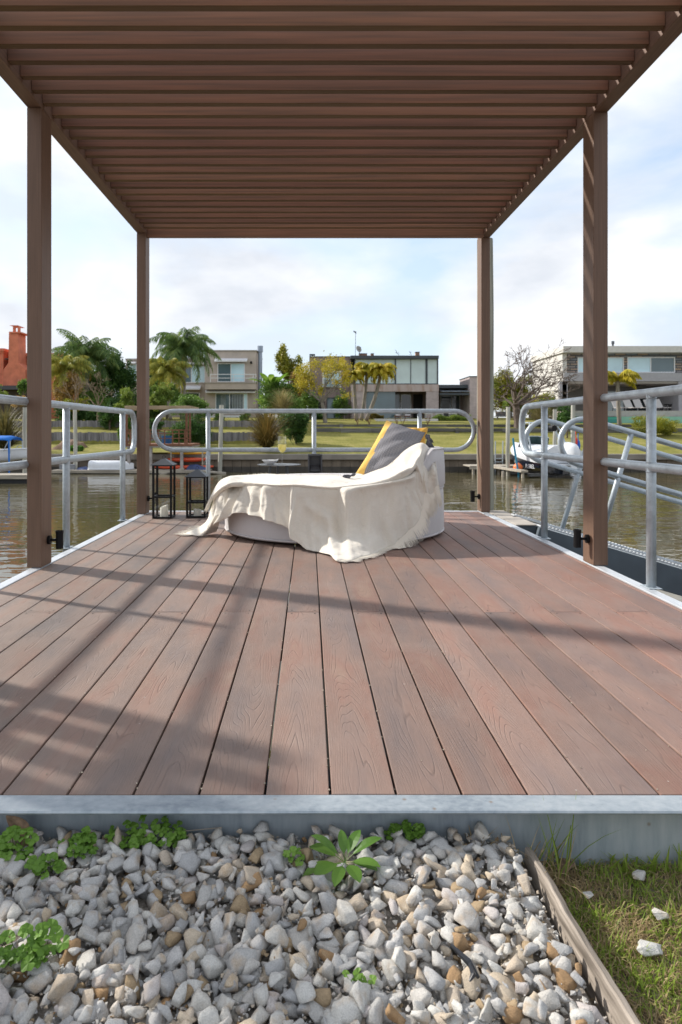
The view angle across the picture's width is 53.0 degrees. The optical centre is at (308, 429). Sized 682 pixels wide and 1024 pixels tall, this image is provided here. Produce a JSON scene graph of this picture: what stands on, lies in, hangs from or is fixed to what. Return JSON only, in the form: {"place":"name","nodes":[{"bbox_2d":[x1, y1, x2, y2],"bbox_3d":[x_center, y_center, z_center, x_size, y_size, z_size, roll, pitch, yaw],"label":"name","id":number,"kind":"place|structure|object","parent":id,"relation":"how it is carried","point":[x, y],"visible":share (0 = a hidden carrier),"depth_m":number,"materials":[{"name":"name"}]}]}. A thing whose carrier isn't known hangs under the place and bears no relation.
{"place":"outdoors","nodes":[
{"label":"outdoors","id":0,"kind":"place"},
{"bbox_2d":[308,454,321,472],"bbox_3d":[0.061,0.516,6.680,0.141,0.565,0.120,0,0,0],"label":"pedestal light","id":1,"kind":"object","parent":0,"point":[314,463],"visible":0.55,"depth_m":6.67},
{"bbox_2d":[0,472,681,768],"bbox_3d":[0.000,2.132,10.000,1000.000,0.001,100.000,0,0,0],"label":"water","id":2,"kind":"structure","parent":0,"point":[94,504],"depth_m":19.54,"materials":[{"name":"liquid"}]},
{"bbox_2d":[0,436,26,462],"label":"boat","id":3,"kind":"object","parent":2,"relation":"on","point":[16,453],"visible":0.88,"depth_m":29.42,"materials":[{"name":"plastic"}]},
{"bbox_2d":[0,473,26,482],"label":"jetty","id":4,"kind":"object","parent":2,"relation":"in","point":[13,477],"visible":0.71,"depth_m":27.30,"materials":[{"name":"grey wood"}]},
{"bbox_2d":[22,407,26,472],"bbox_3d":[-13.896,1.117,33.402,0.215,4.438,0.224,0,0,0],"label":"mooring pile","id":5,"kind":"object","parent":2,"relation":"in","point":[24,429],"visible":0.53,"depth_m":33.31,"materials":[{"name":"grey wood"}]},
{"bbox_2d":[73,410,77,469],"bbox_3d":[-11.600,1.077,33.899,0.215,4.515,0.203,0,0,0],"label":"mooring pile","id":6,"kind":"object","parent":2,"relation":"in","point":[75,440],"visible":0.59,"depth_m":33.82,"materials":[{"name":"grey wood"}]},
{"bbox_2d":[51,468,225,473],"bbox_3d":[-8.274,2.096,33.602,8.546,0.472,1.497,0,0,0],"label":"floating dock","id":7,"kind":"object","parent":2,"relation":"on","point":[160,471],"visible":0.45,"depth_m":33.17,"materials":[{"name":"grey wood"}]},
{"bbox_2d":[88,460,133,469],"bbox_3d":[-9.724,1.727,33.800,2.163,0.449,1.078,0,0,0],"label":"dinghy","id":8,"kind":"object","parent":7,"relation":"on","point":[103,464],"visible":0.91,"depth_m":33.36,"materials":[{"name":"plastic"}]},
{"bbox_2d":[125,406,199,469],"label":"pavilion","id":9,"kind":"structure","parent":2,"relation":"in","point":[185,444],"depth_m":33.61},
{"bbox_2d":[218,405,223,471],"bbox_3d":[-4.437,1.041,34.199,0.336,4.592,0.241,0,0,0],"label":"mooring pile","id":10,"kind":"object","parent":2,"relation":"in","point":[220,454],"visible":0.61,"depth_m":34.12,"materials":[{"name":"grey wood"}]},
{"bbox_2d":[0,511,681,865],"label":"deck","id":11,"kind":"structure","parent":2,"relation":"in","point":[483,684],"depth_m":2.10,"materials":[{"name":"wood"}]},
{"bbox_2d":[0,394,136,551],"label":"railing","id":12,"kind":"object","parent":11,"relation":"attached to","point":[66,459],"visible":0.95,"depth_m":4.63,"materials":[{"name":"metal"}]},
{"bbox_2d":[151,455,175,518],"bbox_3d":[-1.326,0.515,6.249,0.202,0.568,0.202,0,0,0],"label":"lantern","id":13,"kind":"object","parent":11,"relation":"on","point":[164,462],"visible":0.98,"depth_m":6.18,"materials":[{"name":"metal"}]},
{"bbox_2d":[185,466,209,517],"bbox_3d":[-1.031,0.567,6.309,0.202,0.464,0.202,0,0,0],"label":"lantern","id":14,"kind":"object","parent":11,"relation":"on","point":[197,473],"visible":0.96,"depth_m":6.22,"materials":[{"name":"metal"}]},
{"bbox_2d":[152,409,475,510],"bbox_3d":[0.052,0.346,6.780,3.218,1.112,0.045,0,0,0],"label":"railing","id":15,"kind":"object","parent":11,"relation":"attached to","point":[208,449],"visible":0.93,"depth_m":6.76,"materials":[{"name":"metal"}]},
{"bbox_2d":[224,446,444,543],"bbox_3d":[0.202,0.458,5.480,1.747,0.652,1.743,0,0,0],"label":"daybed","id":16,"kind":"object","parent":11,"relation":"on","point":[245,525],"visible":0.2,"depth_m":4.95,"materials":[{"name":"fabric"}]},
{"bbox_2d":[175,443,442,562],"bbox_3d":[0.109,0.446,5.224,1.775,0.701,1.592,0,0,41],"label":"blanket","id":17,"kind":"object","parent":16,"relation":"on","point":[357,517],"visible":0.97,"depth_m":4.64,"materials":[{"name":"beige fabric"}]},
{"bbox_2d":[343,420,433,477],"bbox_3d":[0.571,0.158,5.163,0.745,0.474,0.344,0,0,-34],"label":"pillow","id":18,"kind":"object","parent":16,"relation":"on","point":[393,441],"visible":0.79,"depth_m":5.17,"materials":[{"name":"grey fabric"}]},
{"bbox_2d":[0,0,681,566],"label":"pergola","id":19,"kind":"object","parent":11,"relation":"on","point":[480,120],"visible":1,"depth_m":4.01,"materials":[{"name":"brown"}]},
{"bbox_2d":[47,530,63,548],"bbox_3d":[-1.501,0.649,4.050,0.092,0.107,0.052,0,0,0],"label":"post light","id":20,"kind":"object","parent":19,"relation":"attached to","point":[59,539],"visible":1,"depth_m":4.03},
{"bbox_2d":[573,529,589,547],"bbox_3d":[1.626,0.647,4.080,0.092,0.107,0.052,0,0,0],"label":"post light","id":21,"kind":"object","parent":19,"relation":"attached to","point":[577,538],"visible":1,"depth_m":4.06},
{"bbox_2d":[488,510,536,534],"bbox_3d":[1.834,0.884,6.250,0.182,0.176,1.020,0,0,0],"label":"landing plate","id":22,"kind":"object","parent":11,"relation":"attached to","point":[526,525],"visible":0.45,"depth_m":6.00,"materials":[{"name":"metal"}]},
{"bbox_2d":[519,384,681,589],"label":"railing","id":23,"kind":"object","parent":11,"relation":"attached to","point":[651,466],"visible":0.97,"depth_m":3.52,"materials":[{"name":"metal"}]},
{"bbox_2d":[3,454,681,471],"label":"bulkhead","id":24,"kind":"object","parent":2,"relation":"in","point":[330,462],"visible":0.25,"depth_m":34.70,"materials":[{"name":"concrete"}]},
{"bbox_2d":[477,238,493,510],"bbox_3d":[1.819,0.922,7.018,0.179,5.761,0.179,0,0,0],"label":"pergola post","id":25,"kind":"object","parent":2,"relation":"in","point":[491,385],"visible":0.16,"depth_m":6.96,"materials":[{"name":"brown wood"}]},
{"bbox_2d":[463,464,527,477],"bbox_3d":[9.056,2.422,32.078,2.760,1.420,3.843,0,0,0],"label":"dock","id":26,"kind":"object","parent":2,"relation":"in","point":[473,467],"visible":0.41,"depth_m":32.56,"materials":[{"name":"grey wood"}]},
{"bbox_2d":[505,407,509,475],"bbox_3d":[9.214,1.135,31.598,0.204,4.400,0.208,0,0,0],"label":"mooring pile","id":27,"kind":"object","parent":2,"relation":"in","point":[507,454],"visible":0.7,"depth_m":31.52,"materials":[{"name":"grey wood"}]},
{"bbox_2d":[510,469,569,476],"bbox_3d":[11.023,1.943,31.860,3.000,0.277,2.635,0,0,-17],"label":"lift","id":28,"kind":"object","parent":2,"relation":"on","point":[530,473],"visible":0.21,"depth_m":31.01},
{"bbox_2d":[510,422,581,478],"bbox_3d":[10.988,0.947,31.975,2.330,2.641,4.728,0,0,-17],"label":"motorboat","id":29,"kind":"object","parent":28,"relation":"on","point":[528,463],"visible":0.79,"depth_m":31.00,"materials":[{"name":"white plastic"}]},
{"bbox_2d":[511,417,681,595],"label":"gangway","id":30,"kind":"object","parent":2,"relation":"on","point":[628,562],"visible":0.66,"depth_m":5.55,"materials":[{"name":"grey metal"}]},
{"bbox_2d":[0,33,681,417],"label":"sky","id":31,"kind":"structure","parent":0,"point":[407,296],"materials":[{"name":"white"}]},
{"bbox_2d":[11,417,681,453],"bbox_3d":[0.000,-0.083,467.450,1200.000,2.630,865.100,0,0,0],"label":"bank ground","id":32,"kind":"structure","parent":0,"point":[368,440],"depth_m":42.03,"materials":[{"name":"plant"}]},
{"bbox_2d":[0,405,22,448],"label":"flax","id":33,"kind":"object","parent":32,"relation":"on","point":[7,425],"visible":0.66,"depth_m":35.89,"materials":[{"name":"plant"}]},
{"bbox_2d":[0,325,77,418],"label":"terracotta house","id":34,"kind":"structure","parent":32,"relation":"on","point":[13,364],"depth_m":55.50,"materials":[{"name":"brick"}]},
{"bbox_2d":[52,370,83,401],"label":"orange tree","id":35,"kind":"object","parent":32,"relation":"on","point":[63,395],"visible":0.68,"depth_m":48.74,"materials":[{"name":"brown plant"}]},
{"bbox_2d":[51,408,88,420],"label":"shrub","id":36,"kind":"object","parent":32,"relation":"on","point":[80,414],"visible":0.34,"depth_m":46.76,"materials":[{"name":"green plant"}]},
{"bbox_2d":[51,354,93,394],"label":"palm","id":37,"kind":"object","parent":32,"relation":"on","point":[60,366],"visible":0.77,"depth_m":49.45,"materials":[{"name":"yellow plant"}]},
{"bbox_2d":[55,389,111,419],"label":"thicket","id":38,"kind":"object","parent":32,"relation":"on","point":[91,396],"visible":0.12,"depth_m":51.81,"materials":[{"name":"green plant"}]},
{"bbox_2d":[51,329,120,396],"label":"palm","id":39,"kind":"object","parent":32,"relation":"on","point":[97,352],"visible":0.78,"depth_m":52.20,"materials":[{"name":"green plant"}]},
{"bbox_2d":[78,367,110,396],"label":"leafy tree","id":40,"kind":"object","parent":32,"relation":"on","point":[94,380],"visible":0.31,"depth_m":56.09,"materials":[{"name":"green plant"}]},
{"bbox_2d":[80,372,114,420],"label":"bare tree","id":41,"kind":"object","parent":32,"relation":"on","point":[98,404],"visible":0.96,"depth_m":45.77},
{"bbox_2d":[97,398,119,429],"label":"shrub","id":42,"kind":"object","parent":32,"relation":"on","point":[109,419],"visible":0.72,"depth_m":44.39,"materials":[{"name":"green plant"}]},
{"bbox_2d":[95,348,136,398],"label":"evergreen tree","id":43,"kind":"object","parent":32,"relation":"on","point":[123,377],"visible":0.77,"depth_m":54.14,"materials":[{"name":"green plant"}]},
{"bbox_2d":[113,386,134,418],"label":"shrub","id":44,"kind":"object","parent":32,"relation":"on","point":[126,395],"visible":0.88,"depth_m":43.61,"materials":[{"name":"green plant"}]},
{"bbox_2d":[11,432,277,441],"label":"timber wall","id":45,"kind":"structure","parent":32,"relation":"on","point":[102,436],"depth_m":42.06,"materials":[{"name":"grey wood"}]},
{"bbox_2d":[14,420,279,431],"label":"timber wall","id":46,"kind":"structure","parent":32,"relation":"on","point":[92,423],"depth_m":45.07,"materials":[{"name":"grey wood"}]},
{"bbox_2d":[149,380,174,429],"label":"shrub","id":47,"kind":"object","parent":32,"relation":"on","point":[160,396],"visible":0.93,"depth_m":43.82,"materials":[{"name":"green plant"}]},
{"bbox_2d":[149,356,191,419],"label":"palm","id":48,"kind":"object","parent":32,"relation":"on","point":[167,371],"visible":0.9,"depth_m":48.43,"materials":[{"name":"yellow plant"}]},
{"bbox_2d":[149,326,221,418],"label":"palm","id":49,"kind":"object","parent":32,"relation":"on","point":[185,346],"visible":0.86,"depth_m":50.22,"materials":[{"name":"green plant"}]},
{"bbox_2d":[161,413,212,445],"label":"shrub","id":50,"kind":"object","parent":32,"relation":"on","point":[198,431],"visible":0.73,"depth_m":40.01,"materials":[{"name":"green plant"}]},
{"bbox_2d":[169,394,215,442],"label":"shrub","id":51,"kind":"object","parent":32,"relation":"on","point":[190,400],"visible":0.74,"depth_m":41.23,"materials":[{"name":"green plant"}]},
{"bbox_2d":[125,350,262,416],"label":"tan house","id":52,"kind":"structure","parent":32,"relation":"on","point":[228,383],"depth_m":61.98,"materials":[{"name":"white paint"}]},
{"bbox_2d":[180,366,204,382],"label":"window","id":53,"kind":"structure","parent":52,"relation":"in","point":[191,375],"depth_m":63.38,"materials":[{"name":"glass"}]},
{"bbox_2d":[217,363,244,381],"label":"window","id":54,"kind":"structure","parent":52,"relation":"in","point":[222,368],"depth_m":61.99,"materials":[{"name":"glass"}]},
{"bbox_2d":[215,393,247,413],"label":"window","id":55,"kind":"structure","parent":52,"relation":"in","point":[218,396],"depth_m":61.99,"materials":[{"name":"glass"}]},
{"bbox_2d":[241,404,297,447],"bbox_3d":[-2.250,-0.212,36.300,4.113,2.389,4.257,0,0,0],"label":"flax","id":56,"kind":"object","parent":32,"relation":"on","point":[266,436],"visible":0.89,"depth_m":35.84,"materials":[{"name":"brown plant"}]},
{"bbox_2d":[253,378,302,416],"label":"thicket","id":57,"kind":"object","parent":32,"relation":"on","point":[268,387],"visible":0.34,"depth_m":51.22,"materials":[{"name":"green plant"}]},
{"bbox_2d":[263,386,299,408],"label":"pampas grass","id":58,"kind":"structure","parent":32,"relation":"on","point":[282,401],"depth_m":45.64,"materials":[{"name":"plant"}]},
{"bbox_2d":[262,391,302,415],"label":"shrub","id":59,"kind":"object","parent":32,"relation":"on","point":[295,404],"visible":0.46,"depth_m":47.43,"materials":[{"name":"green plant"}]},
{"bbox_2d":[274,341,304,413],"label":"tall tree","id":60,"kind":"object","parent":32,"relation":"on","point":[285,363],"visible":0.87,"depth_m":66.33,"materials":[{"name":"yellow plant"}]},
{"bbox_2d":[276,406,310,443],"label":"shrub","id":61,"kind":"object","parent":32,"relation":"on","point":[300,420],"visible":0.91,"depth_m":38.67,"materials":[{"name":"green plant"}]},
{"bbox_2d":[300,389,319,419],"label":"shrub","id":62,"kind":"object","parent":32,"relation":"on","point":[310,401],"visible":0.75,"depth_m":56.24,"materials":[{"name":"green plant"}]},
{"bbox_2d":[290,350,356,422],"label":"yellow tree","id":63,"kind":"object","parent":32,"relation":"on","point":[330,365],"visible":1,"depth_m":49.79,"materials":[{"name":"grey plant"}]},
{"bbox_2d":[331,388,351,418],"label":"shrub","id":64,"kind":"object","parent":32,"relation":"on","point":[337,404],"visible":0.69,"depth_m":58.79,"materials":[{"name":"green plant"}]},
{"bbox_2d":[343,369,366,420],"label":"palm","id":65,"kind":"object","parent":32,"relation":"on","point":[356,374],"visible":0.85,"depth_m":52.87,"materials":[{"name":"yellow plant"}]},
{"bbox_2d":[354,362,377,420],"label":"palm","id":66,"kind":"object","parent":32,"relation":"on","point":[360,365],"visible":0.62,"depth_m":53.46,"materials":[{"name":"yellow plant"}]},
{"bbox_2d":[309,352,438,417],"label":"dark framed house","id":67,"kind":"structure","parent":32,"relation":"on","point":[414,384],"depth_m":60.06,"materials":[{"name":"brick"}]},
{"bbox_2d":[354,359,437,383],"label":"window","id":68,"kind":"structure","parent":67,"relation":"in","point":[408,371],"depth_m":60.06,"materials":[{"name":"glass"}]},
{"bbox_2d":[401,394,410,417],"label":"window","id":69,"kind":"structure","parent":67,"relation":"in","point":[405,398],"depth_m":62.47,"materials":[{"name":"glass"}]},
{"bbox_2d":[363,363,396,420],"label":"palm","id":70,"kind":"object","parent":32,"relation":"on","point":[384,371],"visible":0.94,"depth_m":52.82,"materials":[{"name":"yellow plant"}]},
{"bbox_2d":[432,413,470,420],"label":"agapanthus bed","id":71,"kind":"object","parent":32,"relation":"on","point":[440,417],"visible":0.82,"depth_m":54.06,"materials":[{"name":"green plant"}]},
{"bbox_2d":[439,376,476,417],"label":"wing","id":72,"kind":"structure","parent":32,"relation":"on","point":[462,396],"depth_m":60.55,"materials":[{"name":"paint"}]},
{"bbox_2d":[440,395,459,416],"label":"window","id":73,"kind":"structure","parent":72,"relation":"in","point":[446,401],"depth_m":62.53,"materials":[{"name":"grey glass"}]},
{"bbox_2d":[316,424,630,426],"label":"timber wall","id":74,"kind":"structure","parent":32,"relation":"on","point":[425,425],"depth_m":47.55,"materials":[{"name":"wood"}]},
{"bbox_2d":[316,428,681,432],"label":"timber wall","id":75,"kind":"structure","parent":32,"relation":"on","point":[369,430],"depth_m":46.05,"materials":[{"name":"wood"}]},
{"bbox_2d":[494,367,532,417],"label":"yellow green tree","id":76,"kind":"object","parent":32,"relation":"on","point":[498,384],"visible":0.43,"depth_m":62.98,"materials":[{"name":"green plant"}]},
{"bbox_2d":[494,337,579,427],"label":"bare tree","id":77,"kind":"object","parent":32,"relation":"on","point":[516,403],"visible":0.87,"depth_m":46.00,"materials":[{"name":"plant"}]},
{"bbox_2d":[557,405,576,437],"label":"shrub","id":78,"kind":"object","parent":32,"relation":"on","point":[564,415],"visible":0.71,"depth_m":42.35,"materials":[{"name":"green plant"}]},
{"bbox_2d":[529,411,681,417],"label":"terrace","id":79,"kind":"structure","parent":32,"relation":"on","point":[641,413],"depth_m":50.50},
{"bbox_2d":[531,346,681,418],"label":"modern house","id":80,"kind":"structure","parent":32,"relation":"on","point":[655,366],"depth_m":55.00,"materials":[{"name":"stone"}]},
{"bbox_2d":[578,357,623,372],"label":"window","id":81,"kind":"structure","parent":80,"relation":"in","point":[616,364],"depth_m":55.06,"materials":[{"name":"glass"}]},
{"bbox_2d":[627,357,674,372],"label":"window","id":82,"kind":"structure","parent":80,"relation":"in","point":[637,364],"depth_m":55.06,"materials":[{"name":"glass"}]},
{"bbox_2d":[608,369,641,425],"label":"palm","id":83,"kind":"object","parent":32,"relation":"on","point":[629,377],"visible":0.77,"depth_m":47.28,"materials":[{"name":"yellow plant"}]},
{"bbox_2d":[579,417,681,422],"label":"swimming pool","id":84,"kind":"structure","parent":32,"relation":"in","point":[623,419],"depth_m":49.60,"materials":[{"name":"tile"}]},
{"bbox_2d":[630,413,681,435],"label":"shrub","id":85,"kind":"object","parent":32,"relation":"on","point":[669,424],"visible":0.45,"depth_m":44.01,"materials":[{"name":"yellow plant"}]},
{"bbox_2d":[521,853,681,1023],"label":"bank ground","id":86,"kind":"structure","parent":0,"point":[654,975],"depth_m":1.32,"materials":[{"name":"plant"}]},
{"bbox_2d":[0,833,607,1023],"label":"grit bed","id":87,"kind":"object","parent":86,"relation":"on","point":[390,926],"visible":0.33,"depth_m":1.26,"materials":[{"name":"gravel"}]},
{"bbox_2d":[0,821,605,1023],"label":"gravel","id":88,"kind":"structure","parent":87,"relation":"on","point":[460,885],"depth_m":1.20,"materials":[{"name":"gravel"}]},
{"bbox_2d":[6,815,29,846],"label":"dead leaf","id":89,"kind":"object","parent":88,"relation":"on","point":[16,821],"visible":0.58,"depth_m":1.45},
{"bbox_2d":[0,825,38,860],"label":"weed","id":90,"kind":"object","parent":88,"relation":"on","point":[14,832],"visible":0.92,"depth_m":1.41,"materials":[{"name":"plant"}]},
{"bbox_2d":[0,918,69,971],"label":"weed","id":91,"kind":"object","parent":88,"relation":"on","point":[36,954],"visible":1,"depth_m":1.14,"materials":[{"name":"plant"}]},
{"bbox_2d":[24,852,66,879],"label":"weed","id":92,"kind":"object","parent":88,"relation":"on","point":[38,866],"visible":1,"depth_m":1.35,"materials":[{"name":"plant"}]},
{"bbox_2d":[57,826,98,858],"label":"weed","id":93,"kind":"object","parent":88,"relation":"on","point":[82,839],"visible":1,"depth_m":1.42,"materials":[{"name":"plant"}]},
{"bbox_2d":[104,815,188,848],"bbox_3d":[-0.341,0.855,1.449,0.184,0.056,0.064,0,0,0],"label":"weed","id":94,"kind":"object","parent":88,"relation":"on","point":[137,838],"visible":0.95,"depth_m":1.45,"materials":[{"name":"plant"}]},
{"bbox_2d":[283,846,304,865],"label":"weed","id":95,"kind":"object","parent":88,"relation":"on","point":[294,850],"visible":1,"depth_m":1.39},
{"bbox_2d":[342,967,376,984],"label":"weed","id":96,"kind":"object","parent":88,"relation":"on","point":[359,976],"visible":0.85,"depth_m":1.10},
{"bbox_2d":[384,819,425,840],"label":"weed","id":97,"kind":"object","parent":88,"relation":"on","point":[417,832],"visible":0.97,"depth_m":1.47,"materials":[{"name":"plant"}]},
{"bbox_2d":[450,944,479,981],"bbox_3d":[0.259,0.877,1.131,0.021,0.015,0.079,0,0,-11],"label":"plastic scrap","id":98,"kind":"object","parent":88,"relation":"on","point":[468,961],"visible":1,"depth_m":1.12,"materials":[{"name":"plastic"}]},
{"bbox_2d":[302,829,381,886],"bbox_3d":[0.068,0.854,1.358,0.162,0.069,0.116,0,0,0],"label":"broadleaf weed","id":99,"kind":"object","parent":87,"relation":"on","point":[327,847],"visible":1,"depth_m":1.37,"materials":[{"name":"green plant"}]},
{"bbox_2d":[483,815,597,911],"bbox_3d":[0.453,0.902,1.436,0.244,0.134,0.237,0,0,0],"label":"grass tuft","id":100,"kind":"object","parent":86,"relation":"on","point":[552,873],"visible":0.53,"depth_m":1.43,"materials":[{"name":"plant"}]},
{"bbox_2d":[527,792,620,879],"bbox_3d":[0.540,0.860,1.434,0.191,0.145,0.116,0,0,-25],"label":"grass tuft","id":101,"kind":"object","parent":86,"relation":"on","point":[556,850],"visible":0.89,"depth_m":1.44,"materials":[{"name":"plant"}]},
{"bbox_2d":[524,847,640,1023],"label":"edging board","id":102,"kind":"object","parent":86,"relation":"on","point":[606,994],"visible":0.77,"depth_m":1.17,"materials":[{"name":"brown wood"}]},
{"bbox_2d":[563,892,646,935],"bbox_3d":[0.561,0.935,1.305,0.169,0.063,0.109,0,0,21],"label":"grass tuft","id":103,"kind":"object","parent":86,"relation":"on","point":[600,913],"visible":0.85,"depth_m":1.31,"materials":[{"name":"plant"}]},
{"bbox_2d":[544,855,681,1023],"bbox_3d":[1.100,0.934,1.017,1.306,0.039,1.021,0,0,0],"label":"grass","id":104,"kind":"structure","parent":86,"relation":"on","point":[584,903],"depth_m":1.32,"materials":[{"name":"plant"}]},
{"bbox_2d":[591,913,659,983],"bbox_3d":[0.568,0.930,1.229,0.132,0.058,0.116,0,0,-44],"label":"grass tuft","id":105,"kind":"object","parent":86,"relation":"on","point":[621,952],"visible":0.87,"depth_m":1.23,"materials":[{"name":"plant"}]},
{"bbox_2d":[601,851,659,886],"bbox_3d":[0.688,0.929,1.466,0.113,0.046,0.109,0,0,-43],"label":"weed","id":106,"kind":"object","parent":86,"relation":"on","point":[615,865],"visible":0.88,"depth_m":1.47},
{"bbox_2d":[636,939,662,955],"bbox_3d":[0.611,0.927,1.224,0.048,0.016,0.030,0,0,0],"label":"stone","id":107,"kind":"object","parent":86,"relation":"on","point":[642,949],"visible":1,"depth_m":1.22,"materials":[{"name":"stone"}]},
{"bbox_2d":[618,954,681,999],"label":"grass tuft","id":108,"kind":"object","parent":86,"relation":"on","point":[662,977],"visible":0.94,"depth_m":1.17,"materials":[{"name":"plant"}]},
{"bbox_2d":[626,846,679,876],"bbox_3d":[0.739,0.925,1.457,0.142,0.054,0.081,0,0,0],"label":"weed","id":109,"kind":"object","parent":86,"relation":"on","point":[655,869],"visible":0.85,"depth_m":1.46,"materials":[{"name":"plant"}]},
{"bbox_2d":[633,895,681,946],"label":"grass tuft","id":110,"kind":"object","parent":86,"relation":"on","point":[676,923],"visible":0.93,"depth_m":1.30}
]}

